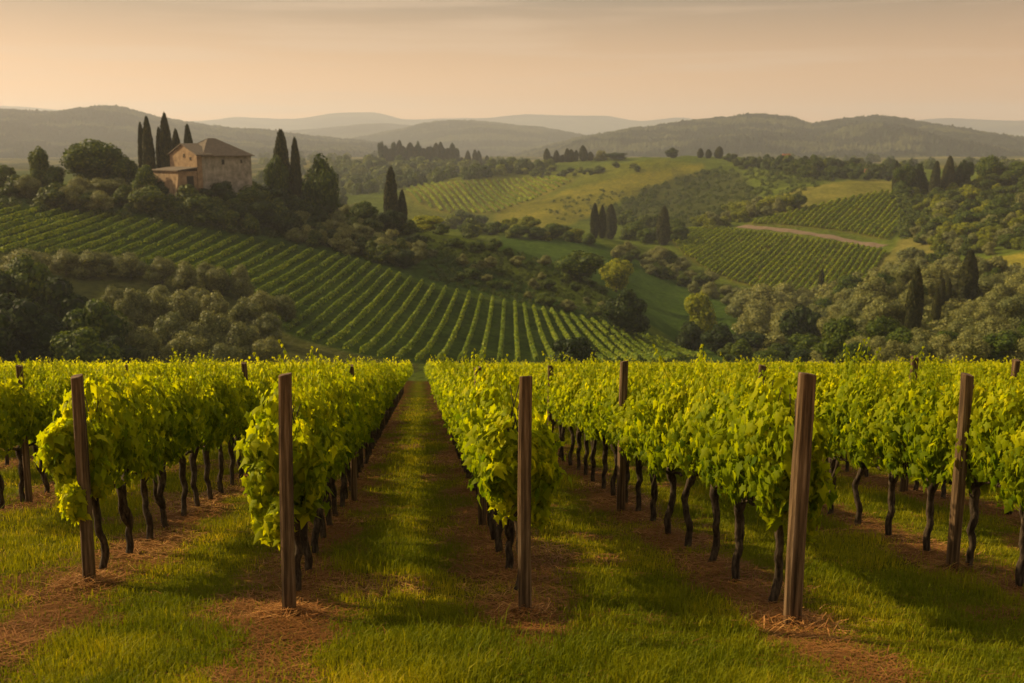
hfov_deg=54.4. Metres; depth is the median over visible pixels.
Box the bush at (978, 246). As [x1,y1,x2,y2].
[971,239,996,252]
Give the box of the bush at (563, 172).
[557,170,569,175]
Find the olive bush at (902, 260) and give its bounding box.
[893,257,905,265]
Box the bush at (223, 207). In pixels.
[208,203,228,224]
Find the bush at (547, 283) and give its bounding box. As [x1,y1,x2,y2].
[541,279,556,290]
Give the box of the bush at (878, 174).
[874,171,882,178]
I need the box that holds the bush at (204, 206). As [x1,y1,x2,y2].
[183,195,226,224]
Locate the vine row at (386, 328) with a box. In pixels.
[359,279,423,353]
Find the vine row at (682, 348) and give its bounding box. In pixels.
[666,338,701,356]
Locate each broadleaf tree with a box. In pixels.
[0,269,18,298]
[0,292,44,363]
[0,309,17,363]
[6,252,55,302]
[16,310,67,363]
[27,145,49,186]
[32,275,90,330]
[43,165,65,186]
[49,327,122,363]
[62,298,130,342]
[103,154,138,185]
[103,335,140,364]
[131,165,157,190]
[154,181,169,195]
[199,188,214,197]
[210,180,236,202]
[229,201,253,222]
[263,155,290,191]
[285,197,313,215]
[323,229,342,246]
[347,233,355,241]
[349,200,378,218]
[352,237,369,254]
[376,209,407,232]
[377,142,384,156]
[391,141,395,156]
[393,249,415,268]
[405,233,427,244]
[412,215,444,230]
[415,141,421,156]
[447,237,465,246]
[453,271,465,280]
[455,148,459,160]
[457,224,467,232]
[464,267,481,278]
[468,240,487,252]
[474,215,488,223]
[479,252,490,258]
[486,238,502,250]
[494,268,506,274]
[499,224,509,232]
[502,280,511,287]
[503,247,514,255]
[509,225,528,237]
[527,226,546,238]
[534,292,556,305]
[544,223,566,238]
[545,337,599,363]
[554,250,606,281]
[562,231,574,241]
[563,225,573,230]
[569,282,580,291]
[581,233,595,244]
[587,280,597,286]
[598,258,633,291]
[601,288,650,334]
[605,152,626,158]
[626,220,648,239]
[636,228,656,242]
[665,147,678,157]
[670,225,688,239]
[674,320,703,351]
[684,291,717,332]
[700,322,736,353]
[728,154,737,161]
[729,355,746,363]
[730,338,753,361]
[733,331,767,350]
[753,349,785,363]
[772,343,796,360]
[778,304,824,343]
[785,348,812,364]
[786,333,822,357]
[804,159,812,165]
[812,297,833,310]
[814,338,834,361]
[815,161,825,170]
[819,316,866,358]
[825,159,837,167]
[831,274,863,296]
[835,169,841,177]
[836,158,843,166]
[839,168,854,178]
[842,341,871,363]
[847,171,854,178]
[848,157,860,164]
[848,162,856,172]
[853,166,863,178]
[863,172,873,179]
[865,315,901,341]
[873,272,897,284]
[883,172,892,180]
[886,162,901,170]
[886,326,916,343]
[891,163,917,192]
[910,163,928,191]
[922,282,928,296]
[926,216,951,229]
[930,330,957,351]
[951,210,987,224]
[951,234,968,245]
[954,159,975,186]
[974,154,1005,183]
[982,330,1023,363]
[988,198,1007,207]
[989,207,1015,218]
[996,234,1014,248]
[1000,162,1023,177]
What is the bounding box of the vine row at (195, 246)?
[163,231,221,260]
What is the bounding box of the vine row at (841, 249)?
[809,242,848,289]
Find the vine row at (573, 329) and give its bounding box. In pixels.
[559,310,605,361]
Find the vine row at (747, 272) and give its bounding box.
[737,233,788,280]
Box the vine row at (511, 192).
[497,179,527,200]
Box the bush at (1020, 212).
[1015,210,1023,217]
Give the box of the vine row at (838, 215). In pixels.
[825,193,862,228]
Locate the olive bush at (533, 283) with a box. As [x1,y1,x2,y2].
[528,278,539,288]
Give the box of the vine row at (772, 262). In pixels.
[749,234,798,284]
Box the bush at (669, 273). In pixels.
[665,267,675,278]
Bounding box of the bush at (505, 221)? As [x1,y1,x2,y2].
[501,219,512,226]
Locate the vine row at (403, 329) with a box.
[377,283,434,356]
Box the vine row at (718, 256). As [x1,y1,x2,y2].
[704,230,752,266]
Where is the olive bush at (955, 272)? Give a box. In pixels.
[950,269,959,278]
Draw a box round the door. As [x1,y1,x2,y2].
[187,176,193,186]
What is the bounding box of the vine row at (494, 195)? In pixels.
[480,179,511,206]
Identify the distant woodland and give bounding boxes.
[0,151,1023,194]
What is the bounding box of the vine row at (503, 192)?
[491,179,522,202]
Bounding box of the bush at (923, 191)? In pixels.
[919,188,927,194]
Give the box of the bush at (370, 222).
[362,217,378,234]
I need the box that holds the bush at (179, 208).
[172,197,195,220]
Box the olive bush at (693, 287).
[687,281,700,294]
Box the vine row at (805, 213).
[793,203,816,224]
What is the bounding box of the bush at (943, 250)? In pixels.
[934,243,960,259]
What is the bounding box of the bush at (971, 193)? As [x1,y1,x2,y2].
[962,187,980,199]
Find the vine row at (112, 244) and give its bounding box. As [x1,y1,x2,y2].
[91,220,163,253]
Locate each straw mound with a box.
[46,568,129,590]
[245,596,330,622]
[484,598,564,621]
[739,606,859,638]
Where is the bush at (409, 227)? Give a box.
[398,219,419,234]
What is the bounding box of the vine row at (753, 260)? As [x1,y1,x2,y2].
[731,233,782,279]
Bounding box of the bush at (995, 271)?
[990,267,1002,274]
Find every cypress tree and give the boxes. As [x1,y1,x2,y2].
[137,121,142,168]
[142,116,155,172]
[155,126,160,168]
[159,111,172,167]
[172,128,179,148]
[183,124,192,142]
[273,129,290,188]
[290,136,302,198]
[382,145,387,160]
[383,165,398,212]
[386,148,394,160]
[396,140,401,155]
[398,189,407,223]
[400,146,406,159]
[406,142,413,159]
[412,147,418,156]
[420,148,426,157]
[425,146,431,161]
[432,143,438,157]
[438,142,443,159]
[444,148,450,159]
[449,143,456,159]
[465,150,470,159]
[472,149,476,160]
[477,150,482,165]
[543,148,550,159]
[553,150,559,162]
[559,155,564,161]
[564,148,568,161]
[569,149,573,161]
[574,150,578,160]
[579,145,587,160]
[587,152,593,160]
[590,203,599,237]
[598,205,606,237]
[605,204,616,238]
[656,205,669,244]
[697,148,703,157]
[705,149,711,157]
[714,146,722,157]
[817,269,824,288]
[892,161,898,191]
[904,265,923,331]
[928,161,940,191]
[931,288,941,321]
[939,277,945,305]
[940,155,954,188]
[945,278,951,304]
[956,249,978,301]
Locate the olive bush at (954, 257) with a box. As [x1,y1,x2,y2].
[945,253,960,265]
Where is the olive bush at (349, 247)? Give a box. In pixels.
[336,238,360,254]
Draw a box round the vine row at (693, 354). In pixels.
[661,337,697,356]
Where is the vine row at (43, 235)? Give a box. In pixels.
[0,212,107,252]
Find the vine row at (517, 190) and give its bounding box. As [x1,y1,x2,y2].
[504,179,534,199]
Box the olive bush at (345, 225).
[338,222,352,233]
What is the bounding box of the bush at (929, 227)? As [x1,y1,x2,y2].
[920,222,936,232]
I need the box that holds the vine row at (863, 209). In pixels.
[841,189,882,230]
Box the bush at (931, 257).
[924,253,938,263]
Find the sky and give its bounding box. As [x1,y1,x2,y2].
[0,0,1023,122]
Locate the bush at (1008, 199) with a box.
[1004,195,1013,207]
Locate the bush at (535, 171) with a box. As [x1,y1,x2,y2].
[529,168,542,175]
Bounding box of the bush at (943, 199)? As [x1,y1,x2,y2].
[935,197,948,205]
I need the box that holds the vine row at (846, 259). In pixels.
[823,243,859,288]
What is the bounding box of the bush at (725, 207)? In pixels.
[721,202,733,210]
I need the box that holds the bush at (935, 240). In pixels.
[927,232,947,250]
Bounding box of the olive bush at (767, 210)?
[760,205,774,215]
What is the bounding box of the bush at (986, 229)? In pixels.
[979,226,996,232]
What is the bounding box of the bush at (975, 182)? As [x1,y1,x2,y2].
[971,179,980,187]
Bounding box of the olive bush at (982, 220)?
[980,214,997,223]
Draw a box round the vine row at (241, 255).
[214,240,266,268]
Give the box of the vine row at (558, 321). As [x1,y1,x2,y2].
[549,307,569,338]
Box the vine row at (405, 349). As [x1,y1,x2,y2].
[394,285,446,359]
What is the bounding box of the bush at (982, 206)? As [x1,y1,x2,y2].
[974,201,989,209]
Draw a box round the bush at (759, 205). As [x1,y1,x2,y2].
[755,202,762,214]
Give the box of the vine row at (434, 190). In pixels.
[422,182,451,211]
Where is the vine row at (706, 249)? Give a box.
[694,228,737,257]
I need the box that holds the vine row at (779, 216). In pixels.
[773,212,783,222]
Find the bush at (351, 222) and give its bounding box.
[346,218,358,225]
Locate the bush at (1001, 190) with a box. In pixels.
[993,186,1011,194]
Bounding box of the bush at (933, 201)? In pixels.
[928,197,940,207]
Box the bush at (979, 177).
[972,174,984,180]
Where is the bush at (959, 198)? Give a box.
[951,194,964,202]
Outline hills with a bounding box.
[0,156,1023,380]
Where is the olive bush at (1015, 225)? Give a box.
[1009,223,1021,231]
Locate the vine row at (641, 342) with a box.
[628,331,669,360]
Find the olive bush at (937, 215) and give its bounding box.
[928,213,942,221]
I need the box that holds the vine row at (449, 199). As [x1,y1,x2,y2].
[430,182,457,209]
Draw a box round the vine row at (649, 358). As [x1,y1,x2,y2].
[602,320,653,361]
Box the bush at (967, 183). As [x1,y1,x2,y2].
[959,178,973,187]
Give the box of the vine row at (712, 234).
[682,226,725,252]
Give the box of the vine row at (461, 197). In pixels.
[447,181,476,212]
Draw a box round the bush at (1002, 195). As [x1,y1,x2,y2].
[994,193,1005,198]
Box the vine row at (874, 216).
[858,197,891,233]
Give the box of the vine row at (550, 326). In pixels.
[541,306,561,352]
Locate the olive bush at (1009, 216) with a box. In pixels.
[1003,212,1018,221]
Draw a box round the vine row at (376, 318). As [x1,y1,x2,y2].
[342,275,411,348]
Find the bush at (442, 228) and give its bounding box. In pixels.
[431,223,449,234]
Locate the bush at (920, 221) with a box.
[915,218,926,226]
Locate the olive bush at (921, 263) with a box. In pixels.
[915,259,927,269]
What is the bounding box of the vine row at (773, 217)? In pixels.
[767,213,776,223]
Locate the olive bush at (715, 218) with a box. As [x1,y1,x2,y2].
[709,214,723,225]
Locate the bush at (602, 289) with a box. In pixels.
[595,286,608,293]
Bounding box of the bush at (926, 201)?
[922,197,931,206]
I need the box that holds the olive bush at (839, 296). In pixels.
[834,288,849,300]
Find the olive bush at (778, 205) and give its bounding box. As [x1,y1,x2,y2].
[770,197,787,211]
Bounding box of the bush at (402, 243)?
[393,238,410,249]
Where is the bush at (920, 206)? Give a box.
[912,203,924,209]
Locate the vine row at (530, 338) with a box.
[522,302,538,360]
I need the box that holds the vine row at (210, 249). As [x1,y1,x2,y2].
[174,234,237,267]
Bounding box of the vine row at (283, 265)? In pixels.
[250,247,312,285]
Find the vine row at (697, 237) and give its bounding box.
[679,228,711,246]
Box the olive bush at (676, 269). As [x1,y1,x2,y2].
[671,266,680,278]
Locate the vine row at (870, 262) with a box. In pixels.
[859,247,881,275]
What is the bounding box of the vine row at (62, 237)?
[23,214,121,249]
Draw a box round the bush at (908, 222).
[898,218,916,236]
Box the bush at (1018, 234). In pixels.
[1015,231,1023,236]
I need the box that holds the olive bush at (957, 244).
[950,237,963,253]
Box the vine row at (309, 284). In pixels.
[287,254,350,298]
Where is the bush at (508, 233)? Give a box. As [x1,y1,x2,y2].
[505,227,517,237]
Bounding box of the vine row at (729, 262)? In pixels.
[716,232,766,273]
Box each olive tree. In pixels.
[0,247,52,272]
[14,174,42,198]
[49,248,79,274]
[59,182,86,210]
[67,176,90,190]
[70,249,109,278]
[84,190,113,211]
[85,177,116,194]
[99,251,116,275]
[100,285,125,310]
[105,177,131,194]
[110,252,148,279]
[113,288,148,328]
[116,315,136,344]
[125,324,160,363]
[140,290,169,329]
[147,256,176,284]
[147,284,171,307]
[150,311,187,346]
[159,330,207,363]
[163,289,204,329]
[171,259,199,289]
[185,309,232,352]
[186,286,210,311]
[196,261,213,289]
[199,342,241,363]
[201,290,228,318]
[205,266,231,295]
[219,321,259,361]
[226,296,261,328]
[229,264,254,299]
[248,290,276,317]
[251,312,283,342]
[252,336,285,364]
[274,293,296,321]
[284,227,305,242]
[296,210,309,223]
[320,219,340,230]
[335,226,353,239]
[338,204,351,216]
[349,222,364,233]
[371,232,383,238]
[374,237,397,246]
[386,250,399,265]
[410,246,424,264]
[412,240,428,256]
[639,257,655,266]
[641,252,651,258]
[647,246,668,259]
[666,263,679,268]
[675,256,691,269]
[683,270,697,280]
[700,281,720,297]
[704,270,718,281]
[719,285,733,295]
[724,287,749,317]
[731,287,741,293]
[734,309,771,339]
[740,283,790,308]
[743,299,776,321]
[764,309,792,343]
[769,308,786,326]
[772,282,800,302]
[773,300,798,310]
[794,295,816,306]
[796,287,816,299]
[808,303,828,337]
[809,345,832,363]
[816,316,832,337]
[825,299,847,310]
[827,303,841,318]
[835,299,865,318]
[836,314,857,320]
[845,335,867,345]
[852,276,889,305]
[852,317,870,338]
[862,295,904,325]
[862,335,886,359]
[874,339,910,363]
[879,261,894,270]
[883,282,906,301]
[889,261,920,290]
[892,302,905,324]
[898,288,927,305]
[906,341,936,363]
[908,327,931,352]
[920,264,956,299]
[928,334,955,362]
[945,316,978,334]
[945,332,990,363]
[946,277,957,286]
[950,307,974,319]
[956,329,985,338]
[961,296,1000,311]
[971,305,1006,323]
[972,315,1013,336]
[974,331,1000,361]
[978,274,1005,295]
[984,283,1016,303]
[995,292,1023,329]
[1002,271,1014,276]
[1004,271,1023,298]
[1007,337,1023,362]
[1017,282,1023,293]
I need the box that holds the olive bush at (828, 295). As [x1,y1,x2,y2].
[817,289,834,300]
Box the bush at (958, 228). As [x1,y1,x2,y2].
[950,222,977,235]
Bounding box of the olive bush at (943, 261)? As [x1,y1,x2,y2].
[934,257,956,267]
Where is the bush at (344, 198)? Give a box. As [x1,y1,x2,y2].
[338,194,347,204]
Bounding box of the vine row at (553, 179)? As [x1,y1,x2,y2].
[543,175,564,184]
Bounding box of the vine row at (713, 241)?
[689,228,733,256]
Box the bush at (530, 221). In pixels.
[510,216,541,231]
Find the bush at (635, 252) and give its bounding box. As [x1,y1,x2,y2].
[631,248,641,259]
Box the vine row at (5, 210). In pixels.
[0,204,21,213]
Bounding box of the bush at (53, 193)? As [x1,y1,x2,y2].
[39,182,72,209]
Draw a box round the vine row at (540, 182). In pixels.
[530,176,553,189]
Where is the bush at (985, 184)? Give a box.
[979,179,997,190]
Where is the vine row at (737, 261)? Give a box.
[722,231,772,275]
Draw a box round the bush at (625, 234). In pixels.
[619,223,631,239]
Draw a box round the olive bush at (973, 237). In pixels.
[967,233,977,243]
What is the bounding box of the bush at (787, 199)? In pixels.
[780,194,794,210]
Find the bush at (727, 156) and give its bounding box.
[722,153,730,160]
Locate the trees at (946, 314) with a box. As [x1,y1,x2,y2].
[731,258,1022,363]
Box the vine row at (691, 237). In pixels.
[676,228,707,245]
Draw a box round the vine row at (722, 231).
[684,227,728,254]
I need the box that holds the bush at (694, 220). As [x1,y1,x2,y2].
[689,215,702,225]
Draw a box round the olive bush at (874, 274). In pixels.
[872,269,890,276]
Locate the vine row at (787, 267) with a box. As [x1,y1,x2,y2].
[768,237,814,286]
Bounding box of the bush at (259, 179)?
[252,170,265,187]
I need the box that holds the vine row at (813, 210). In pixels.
[799,201,824,224]
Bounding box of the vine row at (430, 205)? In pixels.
[410,185,432,207]
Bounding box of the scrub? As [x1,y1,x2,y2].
[0,165,1023,328]
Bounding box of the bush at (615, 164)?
[611,161,619,167]
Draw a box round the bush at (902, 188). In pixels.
[888,183,913,199]
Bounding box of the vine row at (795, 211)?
[782,208,798,223]
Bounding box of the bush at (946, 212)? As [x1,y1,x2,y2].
[932,206,952,217]
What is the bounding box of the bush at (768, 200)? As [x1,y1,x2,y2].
[759,196,775,209]
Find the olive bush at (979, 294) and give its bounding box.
[977,289,987,297]
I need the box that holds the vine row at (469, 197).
[455,181,485,212]
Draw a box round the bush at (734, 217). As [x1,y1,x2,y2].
[730,211,740,221]
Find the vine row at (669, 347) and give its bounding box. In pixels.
[652,335,686,358]
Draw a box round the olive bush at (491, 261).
[484,256,497,266]
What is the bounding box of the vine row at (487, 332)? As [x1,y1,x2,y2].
[478,295,494,360]
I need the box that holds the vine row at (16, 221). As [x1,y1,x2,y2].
[0,208,61,229]
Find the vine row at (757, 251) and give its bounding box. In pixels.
[726,232,776,277]
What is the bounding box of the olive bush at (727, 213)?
[719,210,731,220]
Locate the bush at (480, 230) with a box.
[475,225,482,233]
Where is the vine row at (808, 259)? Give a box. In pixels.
[783,238,826,284]
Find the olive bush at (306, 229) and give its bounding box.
[300,224,311,239]
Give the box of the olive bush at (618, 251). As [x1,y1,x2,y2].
[610,245,626,257]
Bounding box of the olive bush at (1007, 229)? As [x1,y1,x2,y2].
[1001,228,1015,233]
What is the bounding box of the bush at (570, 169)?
[566,167,574,171]
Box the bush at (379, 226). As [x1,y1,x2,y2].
[374,221,385,234]
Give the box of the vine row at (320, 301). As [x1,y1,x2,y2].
[285,261,371,329]
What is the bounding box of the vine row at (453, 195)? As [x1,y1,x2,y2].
[439,181,468,212]
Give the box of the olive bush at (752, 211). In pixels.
[745,204,758,216]
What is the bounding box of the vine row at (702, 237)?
[680,225,721,249]
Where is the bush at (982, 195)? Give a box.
[976,191,987,198]
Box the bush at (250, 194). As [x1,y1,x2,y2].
[234,185,272,202]
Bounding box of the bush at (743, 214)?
[737,209,751,221]
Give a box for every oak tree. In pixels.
[59,138,122,180]
[301,153,340,213]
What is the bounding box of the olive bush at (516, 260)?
[509,255,524,264]
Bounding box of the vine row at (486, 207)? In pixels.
[460,179,492,211]
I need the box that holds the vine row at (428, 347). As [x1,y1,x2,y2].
[414,288,459,360]
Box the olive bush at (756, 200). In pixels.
[750,196,762,204]
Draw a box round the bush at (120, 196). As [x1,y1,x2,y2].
[110,185,134,204]
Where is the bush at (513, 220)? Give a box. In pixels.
[509,217,521,223]
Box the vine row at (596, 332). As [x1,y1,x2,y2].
[580,314,631,361]
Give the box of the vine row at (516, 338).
[513,300,520,359]
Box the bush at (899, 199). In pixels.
[895,192,912,202]
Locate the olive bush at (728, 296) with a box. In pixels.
[720,292,732,304]
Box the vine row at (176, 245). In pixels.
[139,228,206,262]
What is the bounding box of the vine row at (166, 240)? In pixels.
[133,226,191,256]
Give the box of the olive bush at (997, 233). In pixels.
[993,230,1012,241]
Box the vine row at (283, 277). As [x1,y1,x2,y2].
[255,250,326,291]
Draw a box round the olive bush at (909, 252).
[896,247,925,261]
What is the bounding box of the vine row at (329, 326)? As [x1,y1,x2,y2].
[312,268,391,340]
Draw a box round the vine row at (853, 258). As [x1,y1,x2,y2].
[832,244,864,286]
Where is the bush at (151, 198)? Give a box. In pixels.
[128,184,171,213]
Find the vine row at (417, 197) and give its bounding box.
[403,185,422,202]
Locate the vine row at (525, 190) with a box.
[509,178,538,197]
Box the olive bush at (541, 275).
[537,272,546,278]
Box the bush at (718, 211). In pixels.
[714,209,724,216]
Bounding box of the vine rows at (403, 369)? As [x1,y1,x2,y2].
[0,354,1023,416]
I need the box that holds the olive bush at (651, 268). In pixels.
[643,264,656,273]
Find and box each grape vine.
[0,351,56,501]
[0,368,33,385]
[0,374,11,464]
[0,377,28,509]
[0,392,9,420]
[1,365,10,375]
[9,357,49,455]
[23,365,67,492]
[33,366,83,403]
[33,376,140,569]
[38,358,65,373]
[38,365,61,375]
[43,359,74,379]
[57,356,88,377]
[61,367,100,407]
[70,359,91,373]
[83,364,160,553]
[84,360,110,380]
[87,361,126,388]
[101,358,123,375]
[121,362,184,539]
[128,360,167,378]
[129,356,153,459]
[138,373,205,527]
[156,367,210,516]
[159,363,181,381]
[163,349,190,377]
[168,371,231,506]
[171,348,237,498]
[189,350,213,373]
[194,357,248,492]
[202,358,224,372]
[213,357,230,373]
[220,366,265,478]
[228,373,259,484]
[233,381,339,591]
[235,376,267,473]
[239,368,271,416]
[247,364,273,390]
[252,352,343,570]
[253,363,280,382]
[257,359,283,381]
[271,362,299,382]
[273,355,352,553]
[278,339,354,537]
[296,356,321,373]
[307,353,372,498]
[313,371,360,525]
[318,357,371,506]
[325,368,367,515]
[335,355,377,490]
[335,356,383,472]
[342,364,379,477]
[349,354,388,448]
[355,367,384,467]
[356,358,391,439]
[356,365,385,456]
[358,368,390,463]
[358,372,378,443]
[361,370,385,455]
[363,367,384,446]
[366,358,392,442]
[369,365,389,445]
[370,356,398,421]
[373,361,392,432]
[374,363,395,428]
[379,372,392,433]
[379,375,392,437]
[380,364,397,426]
[381,364,397,430]
[385,362,396,425]
[388,366,397,419]
[430,355,455,434]
[432,362,442,387]
[433,370,451,437]
[434,355,461,444]
[435,363,458,386]
[435,364,464,438]
[436,367,465,459]
[438,368,462,458]
[440,373,469,477]
[442,354,486,477]
[442,374,463,467]
[443,370,465,471]
[445,366,488,498]
[448,347,507,490]
[448,370,477,503]
[449,364,494,513]
[454,367,502,526]
[459,362,518,551]
[459,376,572,589]
[460,360,551,570]
[461,362,516,539]
[510,365,524,374]
[520,363,533,375]
[528,366,540,379]
[532,364,550,394]
[532,370,547,414]
[539,354,576,444]
[540,362,568,457]
[542,351,582,465]
[545,366,573,460]
[555,359,587,469]
[560,351,597,474]
[569,364,599,481]
[577,365,614,488]
[586,365,634,495]
[593,358,614,372]
[596,361,647,503]
[601,368,661,510]
[608,362,631,377]
[615,356,645,374]
[616,364,690,520]
[625,375,695,533]
[629,364,656,376]
[638,369,659,380]
[643,359,661,372]
[647,344,713,547]
[647,366,663,384]
[656,367,677,395]
[658,363,678,375]
[671,364,699,385]
[672,364,740,562]
[685,365,725,398]
[686,363,776,581]
[706,368,731,469]
[709,366,729,375]
[720,352,756,377]
[720,375,744,391]
[723,374,848,602]
[729,367,755,396]
[735,364,792,396]
[746,355,781,373]
[758,355,794,372]
[758,366,794,401]
[766,363,794,376]
[772,357,842,419]
[782,363,795,377]
[810,360,832,371]
[812,371,853,513]
[814,365,832,373]
[822,337,924,524]
[832,356,866,471]
[851,363,896,476]
[851,379,938,534]
[867,358,898,373]
[873,368,894,379]
[878,358,977,550]
[880,366,926,388]
[892,359,905,378]
[893,365,927,381]
[895,379,924,490]
[896,354,928,370]
[907,351,947,378]
[917,372,926,383]
[921,361,956,498]
[921,361,1023,566]
[925,356,969,375]
[928,353,979,382]
[929,363,953,370]
[945,360,972,373]
[961,358,984,371]
[969,369,1007,386]
[973,378,1023,587]
[977,374,996,503]
[978,364,1005,378]
[978,364,1011,390]
[983,359,1006,370]
[984,362,1023,514]
[1007,362,1023,379]
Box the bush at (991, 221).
[974,216,1005,229]
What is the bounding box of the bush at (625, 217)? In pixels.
[616,209,637,226]
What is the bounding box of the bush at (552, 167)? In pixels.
[546,165,556,169]
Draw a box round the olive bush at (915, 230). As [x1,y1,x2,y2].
[909,225,921,237]
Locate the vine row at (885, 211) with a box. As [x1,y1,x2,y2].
[863,198,895,234]
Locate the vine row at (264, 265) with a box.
[230,244,297,279]
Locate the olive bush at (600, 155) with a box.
[594,150,606,160]
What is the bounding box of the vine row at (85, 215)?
[0,210,93,243]
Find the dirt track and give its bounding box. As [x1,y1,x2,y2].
[738,225,888,247]
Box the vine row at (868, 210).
[847,189,888,230]
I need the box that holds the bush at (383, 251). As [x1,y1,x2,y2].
[365,244,395,262]
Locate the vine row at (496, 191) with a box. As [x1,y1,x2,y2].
[485,179,517,204]
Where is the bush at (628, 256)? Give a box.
[620,252,635,261]
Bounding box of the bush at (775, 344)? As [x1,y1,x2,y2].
[767,342,783,350]
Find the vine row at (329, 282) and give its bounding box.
[278,258,359,319]
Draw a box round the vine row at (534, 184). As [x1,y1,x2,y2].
[523,177,546,191]
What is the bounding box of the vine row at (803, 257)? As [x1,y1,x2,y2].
[773,237,820,289]
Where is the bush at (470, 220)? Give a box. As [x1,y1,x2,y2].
[461,217,485,226]
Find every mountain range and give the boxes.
[0,104,405,157]
[0,106,1023,135]
[284,123,411,138]
[350,119,584,156]
[495,113,1023,157]
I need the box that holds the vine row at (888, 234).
[884,212,907,238]
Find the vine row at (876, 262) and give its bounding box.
[863,249,885,279]
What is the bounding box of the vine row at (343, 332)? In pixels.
[326,271,400,344]
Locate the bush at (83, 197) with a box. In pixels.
[77,192,104,213]
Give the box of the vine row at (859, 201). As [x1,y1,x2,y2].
[831,192,868,228]
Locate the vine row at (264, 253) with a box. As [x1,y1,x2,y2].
[225,242,283,274]
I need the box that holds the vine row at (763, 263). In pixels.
[743,234,792,281]
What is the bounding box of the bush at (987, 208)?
[979,203,996,215]
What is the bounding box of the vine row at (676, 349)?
[656,335,689,357]
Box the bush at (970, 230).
[962,227,977,235]
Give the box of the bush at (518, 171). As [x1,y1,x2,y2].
[514,169,522,173]
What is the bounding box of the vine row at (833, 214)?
[820,194,854,227]
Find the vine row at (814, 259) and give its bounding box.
[791,239,830,288]
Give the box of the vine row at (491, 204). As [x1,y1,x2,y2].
[468,180,499,211]
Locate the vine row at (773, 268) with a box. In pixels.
[754,236,802,285]
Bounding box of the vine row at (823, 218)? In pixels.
[814,197,846,226]
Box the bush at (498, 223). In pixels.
[492,221,502,227]
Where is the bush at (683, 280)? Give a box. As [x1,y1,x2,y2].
[675,274,690,286]
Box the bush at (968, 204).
[957,198,980,210]
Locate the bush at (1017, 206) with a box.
[1011,202,1023,211]
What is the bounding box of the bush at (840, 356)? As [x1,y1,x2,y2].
[835,353,844,362]
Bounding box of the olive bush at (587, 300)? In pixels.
[583,297,591,303]
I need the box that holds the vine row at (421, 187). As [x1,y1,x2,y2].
[417,183,442,209]
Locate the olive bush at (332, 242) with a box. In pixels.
[327,233,343,250]
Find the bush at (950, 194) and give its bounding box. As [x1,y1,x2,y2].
[940,190,956,198]
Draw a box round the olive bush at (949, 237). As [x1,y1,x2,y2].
[941,231,959,246]
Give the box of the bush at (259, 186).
[252,181,261,190]
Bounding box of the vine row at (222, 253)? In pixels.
[192,236,253,269]
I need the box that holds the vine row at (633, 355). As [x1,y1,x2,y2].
[590,317,639,360]
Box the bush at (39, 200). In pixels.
[33,187,59,209]
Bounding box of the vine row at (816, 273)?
[804,241,841,288]
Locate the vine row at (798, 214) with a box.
[788,205,806,224]
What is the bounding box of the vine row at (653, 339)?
[646,333,684,358]
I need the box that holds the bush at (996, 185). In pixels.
[991,183,1000,189]
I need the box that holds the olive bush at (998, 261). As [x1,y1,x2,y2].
[987,254,1011,273]
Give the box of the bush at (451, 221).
[444,214,461,228]
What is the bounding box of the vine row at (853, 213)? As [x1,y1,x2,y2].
[836,190,876,229]
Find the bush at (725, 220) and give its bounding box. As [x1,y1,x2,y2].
[719,215,731,225]
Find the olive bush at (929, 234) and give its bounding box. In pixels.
[920,230,937,241]
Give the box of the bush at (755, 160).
[752,157,760,165]
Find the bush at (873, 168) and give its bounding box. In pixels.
[865,164,878,175]
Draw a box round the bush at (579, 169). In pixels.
[575,167,583,172]
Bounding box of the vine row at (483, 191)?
[473,179,504,208]
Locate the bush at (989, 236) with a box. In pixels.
[978,232,996,242]
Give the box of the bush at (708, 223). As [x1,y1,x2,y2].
[702,218,717,228]
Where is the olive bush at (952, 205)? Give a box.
[936,200,959,212]
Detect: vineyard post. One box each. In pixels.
[16,365,32,501]
[71,374,95,583]
[241,362,249,475]
[278,373,295,614]
[348,364,356,500]
[474,366,485,525]
[518,376,532,614]
[547,365,553,432]
[616,361,627,510]
[758,364,765,379]
[783,372,816,625]
[899,356,918,491]
[946,372,973,569]
[1010,359,1019,382]
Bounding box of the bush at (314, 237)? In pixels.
[305,229,322,246]
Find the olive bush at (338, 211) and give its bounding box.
[329,209,345,218]
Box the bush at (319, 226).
[313,222,326,231]
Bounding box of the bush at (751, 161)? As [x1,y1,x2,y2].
[748,158,754,166]
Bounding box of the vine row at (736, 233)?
[696,229,741,262]
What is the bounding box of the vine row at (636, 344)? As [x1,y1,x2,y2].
[613,323,658,360]
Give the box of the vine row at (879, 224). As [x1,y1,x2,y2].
[868,202,897,234]
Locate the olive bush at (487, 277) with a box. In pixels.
[481,274,492,280]
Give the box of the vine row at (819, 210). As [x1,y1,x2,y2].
[804,199,833,225]
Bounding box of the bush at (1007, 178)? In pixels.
[996,170,1019,184]
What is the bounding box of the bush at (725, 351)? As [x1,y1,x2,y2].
[717,342,733,360]
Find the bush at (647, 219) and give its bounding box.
[638,214,653,228]
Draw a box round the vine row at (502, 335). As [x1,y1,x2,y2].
[497,298,506,360]
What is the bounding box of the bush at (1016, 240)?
[1010,237,1021,249]
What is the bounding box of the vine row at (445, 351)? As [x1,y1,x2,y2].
[436,290,470,360]
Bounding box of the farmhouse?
[152,138,254,197]
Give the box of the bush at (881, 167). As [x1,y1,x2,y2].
[877,163,887,174]
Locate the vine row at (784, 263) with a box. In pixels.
[764,237,808,286]
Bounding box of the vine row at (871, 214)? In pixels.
[853,191,891,231]
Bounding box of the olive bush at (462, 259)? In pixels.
[456,253,468,264]
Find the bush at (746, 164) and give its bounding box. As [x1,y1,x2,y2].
[743,161,751,168]
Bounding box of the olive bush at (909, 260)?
[904,258,917,264]
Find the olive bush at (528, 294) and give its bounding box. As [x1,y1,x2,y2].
[524,291,532,297]

